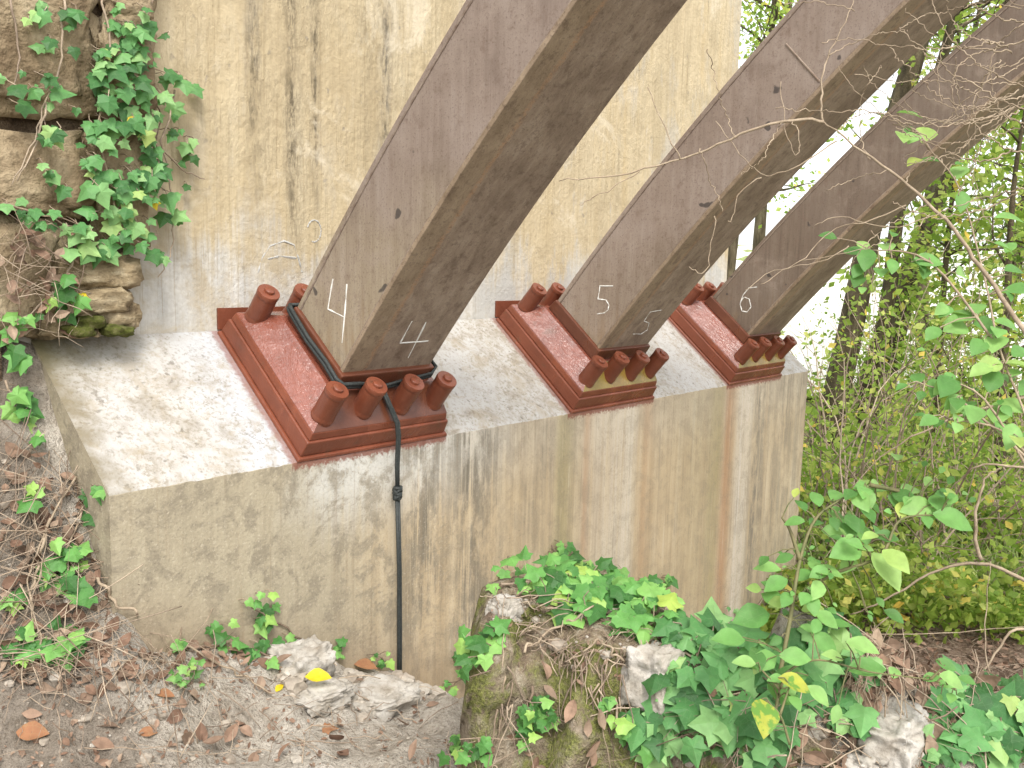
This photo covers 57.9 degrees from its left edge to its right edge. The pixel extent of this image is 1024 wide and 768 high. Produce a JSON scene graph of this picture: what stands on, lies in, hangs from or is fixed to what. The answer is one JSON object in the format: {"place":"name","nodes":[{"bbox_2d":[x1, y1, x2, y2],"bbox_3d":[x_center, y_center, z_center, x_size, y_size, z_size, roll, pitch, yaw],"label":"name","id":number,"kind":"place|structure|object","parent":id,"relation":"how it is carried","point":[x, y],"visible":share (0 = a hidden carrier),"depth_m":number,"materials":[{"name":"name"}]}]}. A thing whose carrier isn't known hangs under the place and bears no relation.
{"place":"outdoors","nodes":[
{"label":"outdoors","id":0,"kind":"place"},
{"bbox_2d":[0,245,1023,767],"bbox_3d":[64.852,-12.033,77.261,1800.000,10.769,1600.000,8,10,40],"label":"ground","id":1,"kind":"structure","parent":0,"point":[436,725],"depth_m":2.19,"materials":[{"name":"brown soil"}]},
{"bbox_2d":[16,721,49,740],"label":"fallen leaf","id":2,"kind":"object","parent":1,"relation":"on","point":[33,727],"visible":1,"depth_m":1.95,"materials":[{"name":"brown plant"}]},
{"bbox_2d":[29,518,51,671],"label":"dry vine","id":3,"kind":"object","parent":1,"relation":"on","point":[38,566],"visible":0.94,"depth_m":2.11,"materials":[{"name":"brown plant"}]},
{"bbox_2d":[0,260,91,433],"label":"ivy","id":4,"kind":"object","parent":1,"relation":"on","point":[21,361],"visible":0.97,"depth_m":2.21,"materials":[{"name":"green plant"}]},
{"bbox_2d":[0,587,91,671],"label":"ivy","id":5,"kind":"object","parent":1,"relation":"on","point":[24,633],"visible":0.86,"depth_m":2.08,"materials":[{"name":"green plant"}]},
{"bbox_2d":[26,476,76,610],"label":"dry vine","id":6,"kind":"object","parent":1,"relation":"on","point":[57,506],"visible":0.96,"depth_m":2.15,"materials":[{"name":"brown plant"}]},
{"bbox_2d":[16,430,107,608],"bbox_3d":[-1.053,0.324,2.182,0.225,0.408,0.175,1,8,-2],"label":"ivy","id":7,"kind":"object","parent":1,"relation":"on","point":[76,553],"visible":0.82,"depth_m":2.15,"materials":[{"name":"green plant"}]},
{"bbox_2d":[0,0,157,381],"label":"stone wall","id":8,"kind":"structure","parent":1,"relation":"on","point":[115,311],"depth_m":2.28,"materials":[{"name":"stone"}]},
{"bbox_2d":[0,102,72,232],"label":"ivy","id":9,"kind":"object","parent":8,"relation":"attached to","point":[49,136],"visible":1,"depth_m":2.20,"materials":[{"name":"green plant"}]},
{"bbox_2d":[0,0,88,184],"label":"ivy","id":10,"kind":"object","parent":8,"relation":"attached to","point":[40,14],"visible":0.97,"depth_m":2.18,"materials":[{"name":"green plant"}]},
{"bbox_2d":[59,0,204,276],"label":"ivy","id":11,"kind":"object","parent":8,"relation":"attached to","point":[155,173],"visible":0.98,"depth_m":2.35,"materials":[{"name":"green plant"}]},
{"bbox_2d":[152,202,160,209],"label":"yellow ivy leaf","id":12,"kind":"object","parent":11,"relation":"attached to","point":[155,206],"visible":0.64,"depth_m":2.45,"materials":[{"name":"yellow plant"}]},
{"bbox_2d":[139,726,156,736],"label":"fallen leaf","id":13,"kind":"object","parent":1,"relation":"on","point":[147,730],"visible":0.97,"depth_m":2.05,"materials":[{"name":"brown plant"}]},
{"bbox_2d":[157,688,174,696],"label":"fallen leaf","id":14,"kind":"object","parent":1,"relation":"on","point":[169,693],"visible":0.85,"depth_m":2.14,"materials":[{"name":"brown plant"}]},
{"bbox_2d":[165,656,205,697],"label":"seedling","id":15,"kind":"object","parent":1,"relation":"on","point":[176,678],"visible":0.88,"depth_m":2.19,"materials":[{"name":"green plant"}]},
{"bbox_2d":[96,577,274,693],"bbox_3d":[-0.856,0.608,2.277,0.466,0.330,0.263,5,8,26],"label":"dry vine","id":16,"kind":"object","parent":1,"relation":"on","point":[129,608],"visible":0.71,"depth_m":2.20,"materials":[{"name":"brown plant"}]},
{"bbox_2d":[165,589,301,669],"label":"ivy","id":17,"kind":"object","parent":1,"relation":"on","point":[265,621],"visible":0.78,"depth_m":2.43,"materials":[{"name":"green plant"}]},
{"bbox_2d":[275,684,282,691],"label":"fallen leaf","id":18,"kind":"object","parent":1,"relation":"on","point":[279,687],"visible":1,"depth_m":2.37,"materials":[{"name":"yellow plant"}]},
{"bbox_2d":[263,634,335,681],"bbox_3d":[-0.577,0.777,2.509,0.174,0.160,0.183,8,10,40],"label":"stone","id":19,"kind":"object","parent":1,"relation":"on","point":[312,652],"visible":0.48,"depth_m":2.48,"materials":[{"name":"grey stone"}]},
{"bbox_2d":[305,668,331,681],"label":"fallen leaf","id":20,"kind":"object","parent":1,"relation":"on","point":[316,674],"visible":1,"depth_m":2.39,"materials":[{"name":"yellow plant"}]},
{"bbox_2d":[294,677,357,717],"bbox_3d":[-0.497,0.817,2.425,0.134,0.076,0.191,8,10,40],"label":"stone","id":21,"kind":"object","parent":1,"relation":"on","point":[330,692],"visible":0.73,"depth_m":2.39,"materials":[{"name":"grey stone"}]},
{"bbox_2d":[322,723,338,734],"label":"fallen leaf","id":22,"kind":"object","parent":1,"relation":"on","point":[327,730],"visible":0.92,"depth_m":2.29,"materials":[{"name":"brown plant"}]},
{"bbox_2d":[333,636,394,669],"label":"ivy","id":23,"kind":"object","parent":1,"relation":"on","point":[343,641],"visible":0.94,"depth_m":2.80,"materials":[{"name":"green plant"}]},
{"bbox_2d":[354,658,377,668],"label":"fallen leaf","id":24,"kind":"object","parent":1,"relation":"on","point":[365,663],"visible":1,"depth_m":2.79,"materials":[{"name":"brown plant"}]},
{"bbox_2d":[18,0,741,343],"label":"abutment wall","id":25,"kind":"structure","parent":1,"relation":"on","point":[288,120],"depth_m":2.96,"materials":[{"name":"concrete"}]},
{"bbox_2d":[353,673,421,721],"bbox_3d":[-0.362,0.866,2.547,0.188,0.090,0.229,8,10,40],"label":"stone","id":26,"kind":"object","parent":1,"relation":"on","point":[396,693],"visible":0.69,"depth_m":2.52,"materials":[{"name":"grey stone"}]},
{"bbox_2d":[0,459,837,767],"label":"gravel","id":27,"kind":"structure","parent":1,"relation":"on","point":[294,685],"depth_m":2.16,"materials":[{"name":"grey gravel"}]},
{"bbox_2d":[31,318,807,698],"bbox_3d":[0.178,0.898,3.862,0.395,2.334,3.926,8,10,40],"label":"seat block","id":28,"kind":"structure","parent":1,"relation":"on","point":[221,502],"depth_m":2.94,"materials":[{"name":"concrete"}]},
{"bbox_2d":[217,283,456,461],"bbox_3d":[-0.503,-0.085,2.821,0.583,0.213,0.565,-7,52,-49],"label":"rib bearing","id":29,"kind":"object","parent":28,"relation":"on","point":[312,410],"visible":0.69,"depth_m":2.67,"materials":[{"name":"red paint"}]},
{"bbox_2d":[286,303,437,669],"bbox_3d":[-0.453,0.346,2.863,0.287,1.185,0.397,8,10,40],"label":"cord","id":30,"kind":"object","parent":29,"relation":"hanging from","point":[397,489],"visible":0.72,"depth_m":2.77,"materials":[{"name":"black rubber"}]},
{"bbox_2d":[298,0,686,371],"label":"arch rib","id":31,"kind":"object","parent":29,"relation":"on","point":[507,102],"visible":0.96,"depth_m":2.35,"materials":[{"name":"wood"}]},
{"bbox_2d":[495,282,668,413],"bbox_3d":[0.308,-0.190,3.753,0.583,0.215,0.565,-7,52,-49],"label":"rib bearing","id":32,"kind":"object","parent":28,"relation":"on","point":[575,366],"visible":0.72,"depth_m":3.60,"materials":[{"name":"red paint"}]},
{"bbox_2d":[558,0,969,348],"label":"arch rib","id":33,"kind":"object","parent":32,"relation":"on","point":[636,280],"visible":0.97,"depth_m":3.17,"materials":[{"name":"wood"}]},
{"bbox_2d":[668,281,796,384],"bbox_3d":[1.118,-0.295,4.686,0.583,0.214,0.565,-7,52,-49],"label":"rib bearing","id":34,"kind":"object","parent":28,"relation":"on","point":[728,348],"visible":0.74,"depth_m":4.53,"materials":[{"name":"red paint"}]},
{"bbox_2d":[713,0,1023,334],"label":"arch rib","id":35,"kind":"object","parent":34,"relation":"on","point":[778,302],"visible":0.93,"depth_m":4.09,"materials":[{"name":"wood"}]},
{"bbox_2d":[746,205,929,289],"bbox_3d":[0.637,-0.265,1.808,0.347,0.174,0.032,2,8,5],"label":"dry vine","id":36,"kind":"object","parent":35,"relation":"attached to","point":[847,246],"visible":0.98,"depth_m":1.80,"materials":[{"name":"brown plant"}]},
{"bbox_2d":[0,229,1023,767],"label":"leaf litter","id":37,"kind":"object","parent":1,"relation":"on","point":[570,711],"visible":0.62,"depth_m":2.12,"materials":[{"name":"brown plant"}]},
{"bbox_2d":[0,202,1023,767],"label":"dry twigs","id":38,"kind":"object","parent":1,"relation":"on","point":[174,660],"visible":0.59,"depth_m":2.07,"materials":[{"name":"brown wood"}]},
{"bbox_2d":[460,576,837,767],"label":"mossy boulder","id":39,"kind":"object","parent":1,"relation":"on","point":[568,748],"visible":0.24,"depth_m":1.81,"materials":[{"name":"stone"}]},
{"bbox_2d":[436,730,497,767],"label":"ivy","id":40,"kind":"object","parent":39,"relation":"attached to","point":[482,747],"visible":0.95,"depth_m":1.77,"materials":[{"name":"green plant"}]},
{"bbox_2d":[439,615,511,696],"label":"ivy","id":41,"kind":"object","parent":39,"relation":"on","point":[485,646],"visible":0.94,"depth_m":1.81,"materials":[{"name":"green plant"}]},
{"bbox_2d":[485,594,523,621],"bbox_3d":[-0.014,0.463,1.906,0.062,0.061,0.086,8,10,40],"label":"stone","id":42,"kind":"object","parent":39,"relation":"on","point":[512,608],"visible":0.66,"depth_m":1.89,"materials":[{"name":"white stone"}]},
{"bbox_2d":[514,686,564,753],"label":"ivy","id":43,"kind":"object","parent":39,"relation":"attached to","point":[541,713],"visible":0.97,"depth_m":1.79,"materials":[{"name":"green plant"}]},
{"bbox_2d":[523,605,593,653],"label":"dry vine","id":44,"kind":"object","parent":39,"relation":"on","point":[545,633],"visible":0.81,"depth_m":1.88,"materials":[{"name":"brown plant"}]},
{"bbox_2d":[485,539,684,644],"bbox_3d":[0.240,0.704,3.076,0.657,0.937,2.376,3,8,11],"label":"ivy","id":45,"kind":"object","parent":39,"relation":"on","point":[580,582],"visible":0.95,"depth_m":1.94,"materials":[{"name":"green plant"}]},
{"bbox_2d":[562,638,625,666],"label":"dry vine","id":46,"kind":"object","parent":39,"relation":"on","point":[611,652],"visible":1,"depth_m":1.80,"materials":[{"name":"brown plant"}]},
{"bbox_2d":[596,695,655,767],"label":"ivy","id":47,"kind":"object","parent":39,"relation":"attached to","point":[624,726],"visible":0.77,"depth_m":1.75,"materials":[{"name":"green plant"}]},
{"bbox_2d":[618,640,685,714],"bbox_3d":[0.278,0.580,1.818,0.109,0.155,0.136,8,10,40],"label":"stone","id":48,"kind":"object","parent":39,"relation":"on","point":[644,662],"visible":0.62,"depth_m":1.78,"materials":[{"name":"grey stone"}]},
{"bbox_2d":[618,596,885,767],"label":"ivy","id":49,"kind":"object","parent":1,"relation":"on","point":[684,681],"visible":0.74,"depth_m":1.72,"materials":[{"name":"green plant"}]},
{"bbox_2d":[738,0,820,250],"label":"tree","id":50,"kind":"object","parent":1,"relation":"on","point":[759,234],"visible":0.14,"depth_m":20.95,"materials":[{"name":"green plant"}]},
{"bbox_2d":[751,672,809,744],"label":"yellowing seedling","id":51,"kind":"object","parent":1,"relation":"on","point":[767,715],"visible":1,"depth_m":1.45,"materials":[{"name":"yellow plant"}]},
{"bbox_2d":[727,0,876,278],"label":"tree","id":52,"kind":"object","parent":1,"relation":"on","point":[771,23],"visible":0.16,"depth_m":16.04,"materials":[{"name":"green plant"}]},
{"bbox_2d":[711,453,975,699],"bbox_3d":[0.618,0.346,1.721,0.600,0.394,0.238,-1,8,-15],"label":"sapling","id":53,"kind":"object","parent":1,"relation":"on","point":[889,565],"visible":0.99,"depth_m":1.70,"materials":[{"name":"green plant"}]},
{"bbox_2d":[800,419,901,509],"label":"bush","id":54,"kind":"object","parent":1,"relation":"on","point":[851,461],"visible":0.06,"depth_m":7.13,"materials":[{"name":"green plant"}]},
{"bbox_2d":[732,619,975,723],"bbox_3d":[0.593,0.490,1.585,0.461,0.146,0.160,-1,8,-21],"label":"leafy seedling","id":55,"kind":"object","parent":1,"relation":"on","point":[795,657],"visible":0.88,"depth_m":1.57,"materials":[{"name":"green plant"}]},
{"bbox_2d":[803,345,904,413],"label":"bush","id":56,"kind":"object","parent":1,"relation":"on","point":[855,385],"visible":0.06,"depth_m":11.40,"materials":[{"name":"green plant"}]},
{"bbox_2d":[840,746,882,767],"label":"stone","id":57,"kind":"object","parent":1,"relation":"on","point":[853,762],"visible":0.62,"depth_m":1.63,"materials":[{"name":"beige stone"}]},
{"bbox_2d":[803,421,938,487],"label":"bush","id":58,"kind":"object","parent":1,"relation":"on","point":[848,453],"visible":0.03,"depth_m":7.75,"materials":[{"name":"green plant"}]},
{"bbox_2d":[809,13,961,461],"bbox_3d":[4.439,-2.985,8.530,2.978,8.008,2.236,1,8,-6],"label":"tree","id":59,"kind":"object","parent":1,"relation":"on","point":[901,89],"visible":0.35,"depth_m":8.88,"materials":[{"name":"brown plant"}]},
{"bbox_2d":[760,371,1023,644],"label":"ground cover","id":60,"kind":"object","parent":1,"relation":"on","point":[998,615],"visible":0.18,"depth_m":4.80,"materials":[{"name":"green plant"}]},
{"bbox_2d":[821,451,965,539],"bbox_3d":[2.697,0.934,6.590,1.012,0.794,1.144,8,10,40],"label":"bush","id":61,"kind":"object","parent":1,"relation":"on","point":[872,523],"visible":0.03,"depth_m":6.45,"materials":[{"name":"green plant"}]},
{"bbox_2d":[856,695,933,767],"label":"stone","id":62,"kind":"object","parent":1,"relation":"on","point":[894,741],"visible":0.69,"depth_m":1.63,"materials":[{"name":"grey stone"}]},
{"bbox_2d":[810,293,984,367],"bbox_3d":[5.946,-0.717,13.890,2.833,1.626,2.439,4,8,17],"label":"bush","id":63,"kind":"object","parent":1,"relation":"on","point":[834,315],"visible":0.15,"depth_m":13.86,"materials":[{"name":"green plant"}]},
{"bbox_2d":[807,390,990,515],"bbox_3d":[2.947,0.687,7.372,1.401,1.184,1.592,8,10,40],"label":"bush","id":64,"kind":"object","parent":1,"relation":"on","point":[904,449],"visible":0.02,"depth_m":7.33,"materials":[{"name":"green plant"}]},
{"bbox_2d":[777,0,1022,353],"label":"tree","id":65,"kind":"object","parent":1,"relation":"on","point":[923,286],"visible":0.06,"depth_m":15.54,"materials":[{"name":"green plant"}]},
{"bbox_2d":[780,211,1023,592],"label":"stem thicket","id":66,"kind":"object","parent":1,"relation":"on","point":[846,469],"visible":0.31,"depth_m":6.13,"materials":[{"name":"brown plant"}]},
{"bbox_2d":[788,387,1023,613],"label":"grass","id":67,"kind":"structure","parent":1,"relation":"on","point":[948,559],"depth_m":5.83,"materials":[{"name":"green plant"}]},
{"bbox_2d":[796,377,1023,579],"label":"bramble thicket","id":68,"kind":"object","parent":1,"relation":"on","point":[978,519],"visible":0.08,"depth_m":6.01,"materials":[{"name":"plant"}]},
{"bbox_2d":[838,3,995,449],"bbox_3d":[4.159,-2.749,9.158,2.766,7.327,2.489,8,10,40],"label":"tree","id":69,"kind":"object","parent":1,"relation":"on","point":[923,58],"visible":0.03,"depth_m":9.31,"materials":[{"name":"green plant"}]},
{"bbox_2d":[818,110,1023,463],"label":"leafy shrub","id":70,"kind":"object","parent":1,"relation":"on","point":[988,368],"visible":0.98,"depth_m":1.75,"materials":[{"name":"green plant"}]},
{"bbox_2d":[823,8,1023,458],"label":"tree","id":71,"kind":"object","parent":1,"relation":"on","point":[944,244],"visible":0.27,"depth_m":9.38,"materials":[{"name":"green plant"}]},
{"bbox_2d":[854,0,999,410],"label":"tree","id":72,"kind":"object","parent":1,"relation":"on","point":[977,24],"visible":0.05,"depth_m":11.70,"materials":[{"name":"brown plant"}]},
{"bbox_2d":[854,0,1004,445],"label":"tree","id":73,"kind":"object","parent":1,"relation":"on","point":[887,284],"visible":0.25,"depth_m":9.38,"materials":[{"name":"brown plant"}]},
{"bbox_2d":[842,0,1023,495],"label":"tree","id":74,"kind":"object","parent":1,"relation":"on","point":[994,150],"visible":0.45,"depth_m":8.17,"materials":[{"name":"green plant"}]},
{"bbox_2d":[842,427,1023,552],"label":"bush","id":75,"kind":"object","parent":1,"relation":"on","point":[986,488],"visible":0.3,"depth_m":6.25,"materials":[{"name":"green plant"}]},
{"bbox_2d":[850,396,1023,671],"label":"bramble","id":76,"kind":"object","parent":1,"relation":"on","point":[979,556],"visible":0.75,"depth_m":2.25,"materials":[{"name":"brown plant"}]},
{"bbox_2d":[874,0,1008,428],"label":"tree","id":77,"kind":"object","parent":1,"relation":"on","point":[936,188],"visible":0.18,"depth_m":10.35,"materials":[{"name":"brown plant"}]},
{"bbox_2d":[882,25,1023,326],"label":"tree","id":78,"kind":"object","parent":1,"relation":"on","point":[993,163],"visible":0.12,"depth_m":17.58,"materials":[{"name":"green plant"}]},
{"bbox_2d":[897,316,1023,403],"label":"bush","id":79,"kind":"object","parent":1,"relation":"on","point":[909,371],"visible":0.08,"depth_m":12.08,"materials":[{"name":"green plant"}]},
{"bbox_2d":[908,5,1023,368],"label":"tree","id":80,"kind":"object","parent":1,"relation":"on","point":[1020,182],"visible":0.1,"depth_m":10.71,"materials":[{"name":"green plant"}]},
{"bbox_2d":[913,428,1023,555],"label":"bush","id":81,"kind":"object","parent":1,"relation":"on","point":[997,491],"visible":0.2,"depth_m":6.59,"materials":[{"name":"green plant"}]},
{"bbox_2d":[915,519,1023,607],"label":"bush","id":82,"kind":"object","parent":1,"relation":"on","point":[1005,579],"visible":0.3,"depth_m":5.27,"materials":[{"name":"green plant"}]},
{"bbox_2d":[917,654,1023,767],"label":"ivy","id":83,"kind":"object","parent":1,"relation":"on","point":[994,720],"visible":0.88,"depth_m":1.70,"materials":[{"name":"green plant"}]},
{"bbox_2d":[924,352,1023,443],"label":"bush","id":84,"kind":"object","parent":1,"relation":"on","point":[981,398],"visible":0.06,"depth_m":10.19,"materials":[{"name":"green plant"}]},
{"bbox_2d":[961,0,1023,300],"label":"tree","id":85,"kind":"object","parent":1,"relation":"on","point":[1019,258],"visible":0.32,"depth_m":9.19,"materials":[{"name":"green plant"}]},
{"bbox_2d":[559,0,1023,334],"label":"bare branch","id":86,"kind":"object","parent":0,"point":[1011,312],"visible":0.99,"depth_m":1.60,"materials":[{"name":"brown plant"}]},
{"bbox_2d":[776,0,1023,287],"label":"dry tendrils","id":87,"kind":"object","parent":86,"relation":"attached to","point":[995,99],"visible":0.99,"depth_m":1.66,"materials":[{"name":"brown plant"}]},
{"bbox_2d":[735,245,1023,395],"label":"water","id":88,"kind":"structure","parent":0,"point":[833,293],"depth_m":29.93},
{"bbox_2d":[738,0,1023,249],"label":"sky","id":89,"kind":"structure","parent":0,"point":[835,151],"materials":[{"name":"white"}]}
]}

